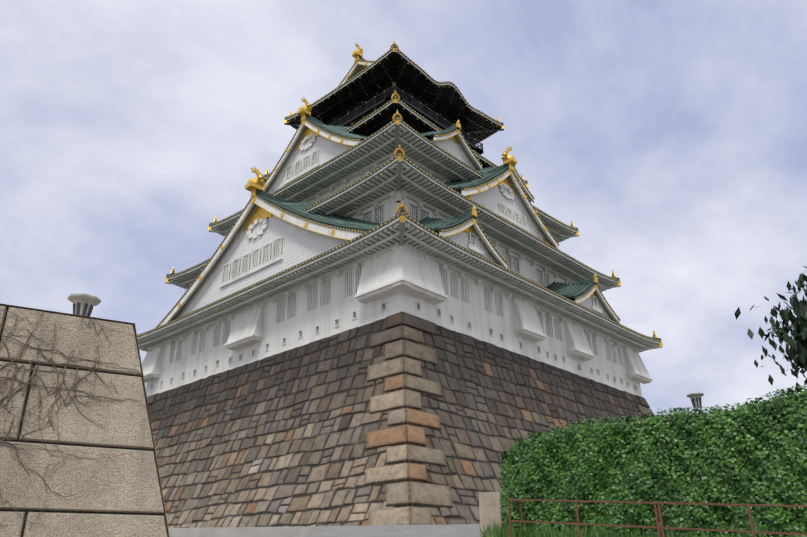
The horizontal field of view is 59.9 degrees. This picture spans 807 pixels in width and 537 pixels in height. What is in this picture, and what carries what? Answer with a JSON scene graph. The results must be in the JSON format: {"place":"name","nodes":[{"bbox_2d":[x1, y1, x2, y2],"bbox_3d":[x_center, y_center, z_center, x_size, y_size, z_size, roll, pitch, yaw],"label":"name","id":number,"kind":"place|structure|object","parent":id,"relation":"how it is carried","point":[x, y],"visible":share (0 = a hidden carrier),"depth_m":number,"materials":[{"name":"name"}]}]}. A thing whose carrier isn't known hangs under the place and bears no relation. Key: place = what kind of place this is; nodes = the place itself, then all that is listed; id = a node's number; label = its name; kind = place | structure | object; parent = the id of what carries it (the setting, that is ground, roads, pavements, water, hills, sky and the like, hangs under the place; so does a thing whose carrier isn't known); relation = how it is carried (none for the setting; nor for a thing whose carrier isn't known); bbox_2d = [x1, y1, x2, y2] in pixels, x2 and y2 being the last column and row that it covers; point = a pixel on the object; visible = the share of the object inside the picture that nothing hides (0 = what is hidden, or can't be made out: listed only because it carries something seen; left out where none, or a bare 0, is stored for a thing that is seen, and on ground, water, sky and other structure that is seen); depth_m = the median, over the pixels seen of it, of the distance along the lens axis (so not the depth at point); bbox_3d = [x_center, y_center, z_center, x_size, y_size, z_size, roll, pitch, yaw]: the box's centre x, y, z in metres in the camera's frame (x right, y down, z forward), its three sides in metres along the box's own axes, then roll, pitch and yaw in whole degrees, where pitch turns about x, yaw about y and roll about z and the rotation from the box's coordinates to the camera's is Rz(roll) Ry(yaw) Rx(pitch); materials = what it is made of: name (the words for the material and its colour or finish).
{"place":"outdoors","nodes":[
{"label":"outdoors","id":0,"kind":"place"},
{"bbox_2d":[0,305,168,536],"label":"granite wall","id":1,"kind":"structure","parent":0,"point":[20,429],"depth_m":9.34,"materials":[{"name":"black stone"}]},
{"bbox_2d":[305,524,482,536],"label":"pavement","id":2,"kind":"structure","parent":0,"point":[461,530],"depth_m":22.15,"materials":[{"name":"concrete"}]},
{"bbox_2d":[168,526,317,536],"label":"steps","id":3,"kind":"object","parent":2,"relation":"on","point":[297,531],"visible":0.43,"depth_m":24.50,"materials":[{"name":"concrete"}]},
{"bbox_2d":[479,492,503,533],"bbox_3d":[2.867,7.486,21.172,0.707,1.400,0.928,18,-30,-37],"label":"stone post","id":4,"kind":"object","parent":2,"relation":"on","point":[489,507],"depth_m":21.04,"materials":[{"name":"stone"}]},
{"bbox_2d":[507,499,806,536],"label":"railing","id":5,"kind":"object","parent":2,"relation":"on","point":[662,527],"visible":0.94,"depth_m":16.14,"materials":[{"name":"brown metal"}]},
{"bbox_2d":[150,319,638,527],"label":"stones","id":6,"kind":"object","parent":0,"point":[357,488],"depth_m":45.53,"materials":[{"name":"brown stone"}]},
{"bbox_2d":[147,312,654,527],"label":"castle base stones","id":7,"kind":"object","parent":6,"relation":"attached to","point":[409,456],"visible":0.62,"depth_m":44.59,"materials":[{"name":"brown stone"}]},
{"bbox_2d":[264,51,527,187],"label":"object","id":8,"kind":"object","parent":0,"point":[449,104],"visible":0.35,"depth_m":72.66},
{"bbox_2d":[297,69,492,138],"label":"castle safety net","id":9,"kind":"object","parent":8,"relation":"attached to","point":[381,93],"visible":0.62,"depth_m":72.52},
{"bbox_2d":[142,65,652,396],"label":"castle walls","id":10,"kind":"structure","parent":0,"point":[386,284],"depth_m":54.97,"materials":[{"name":"white paint"}]},
{"bbox_2d":[138,65,659,344],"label":"castle eave soffits","id":11,"kind":"object","parent":10,"relation":"attached to","point":[356,70],"visible":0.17,"depth_m":58.66,"materials":[{"name":"white paint"}]},
{"bbox_2d":[138,124,661,353],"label":"eave rafters","id":12,"kind":"object","parent":11,"relation":"attached to","point":[442,258],"visible":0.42,"depth_m":57.57,"materials":[{"name":"white wood"}]},
{"bbox_2d":[223,86,594,303],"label":"castle window panes","id":13,"kind":"object","parent":10,"relation":"in","point":[380,207],"visible":0.1,"depth_m":71.23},
{"bbox_2d":[273,123,590,299],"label":"roof tile ridges","id":14,"kind":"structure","parent":10,"relation":"on","point":[429,138],"depth_m":64.22,"materials":[{"name":"green tile"}]},
{"bbox_2d":[276,124,587,300],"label":"castle roof tiles","id":15,"kind":"object","parent":14,"relation":"on","point":[428,223],"visible":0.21,"depth_m":58.87,"materials":[{"name":"green tile"}]},
{"bbox_2d":[138,44,660,341],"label":"castle ridges and tile bands","id":16,"kind":"object","parent":15,"relation":"on","point":[271,198],"visible":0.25,"depth_m":60.47,"materials":[{"name":"grey tile"}]},
{"bbox_2d":[137,41,662,346],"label":"castle gilt fittings","id":17,"kind":"object","parent":16,"relation":"attached to","point":[252,185],"visible":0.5,"depth_m":62.65,"materials":[{"name":"gold metal"}]},
{"bbox_2d":[189,137,605,316],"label":"gable wall","id":18,"kind":"structure","parent":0,"point":[297,248],"depth_m":59.93,"materials":[{"name":"white paint"}]},
{"bbox_2d":[137,50,660,343],"bbox_3d":[-0.804,-6.752,74.944,36.920,31.743,37.920,-21,-31,38],"label":"castle barge and fascia","id":19,"kind":"object","parent":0,"point":[344,234],"visible":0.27,"depth_m":60.82,"materials":[{"name":"white paint"}]},
{"bbox_2d":[0,0,806,416],"label":"sky","id":20,"kind":"structure","parent":0,"point":[672,134],"materials":[{"name":"white"}]},
{"bbox_2d":[479,517,783,536],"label":"verge grass","id":21,"kind":"structure","parent":0,"point":[498,531],"depth_m":18.29,"materials":[{"name":"green plant"}]},
{"bbox_2d":[499,383,806,536],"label":"hedge","id":22,"kind":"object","parent":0,"point":[525,468],"depth_m":17.53,"materials":[{"name":"green plant"}]},
{"bbox_2d":[687,392,703,411],"bbox_3d":[7.683,3.485,18.353,0.416,0.493,0.416,-7,-24,13],"label":"garden lamp","id":23,"kind":"object","parent":22,"relation":"on","point":[695,397],"visible":0.81,"depth_m":18.27,"materials":[{"name":"metal"}]},
{"bbox_2d":[734,266,806,393],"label":"foliage","id":24,"kind":"object","parent":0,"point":[796,352],"visible":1,"depth_m":23.30,"materials":[{"name":"green plant"}]},
{"label":"terrain","id":25,"kind":"structure","parent":0,"visible":0},
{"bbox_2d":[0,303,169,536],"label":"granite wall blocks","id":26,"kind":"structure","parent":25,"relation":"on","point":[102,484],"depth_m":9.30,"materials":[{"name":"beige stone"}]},
{"bbox_2d":[0,309,145,526],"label":"bare vines","id":27,"kind":"object","parent":26,"relation":"attached to","point":[30,378],"visible":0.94,"depth_m":9.27,"materials":[{"name":"brown plant"}]},
{"bbox_2d":[67,293,100,316],"bbox_3d":[-4.797,0.633,10.450,0.456,0.522,0.456,-21,-31,38],"label":"garden lamp","id":28,"kind":"object","parent":26,"relation":"on","point":[84,303],"visible":0.65,"depth_m":10.37,"materials":[{"name":"metal"}]}
]}

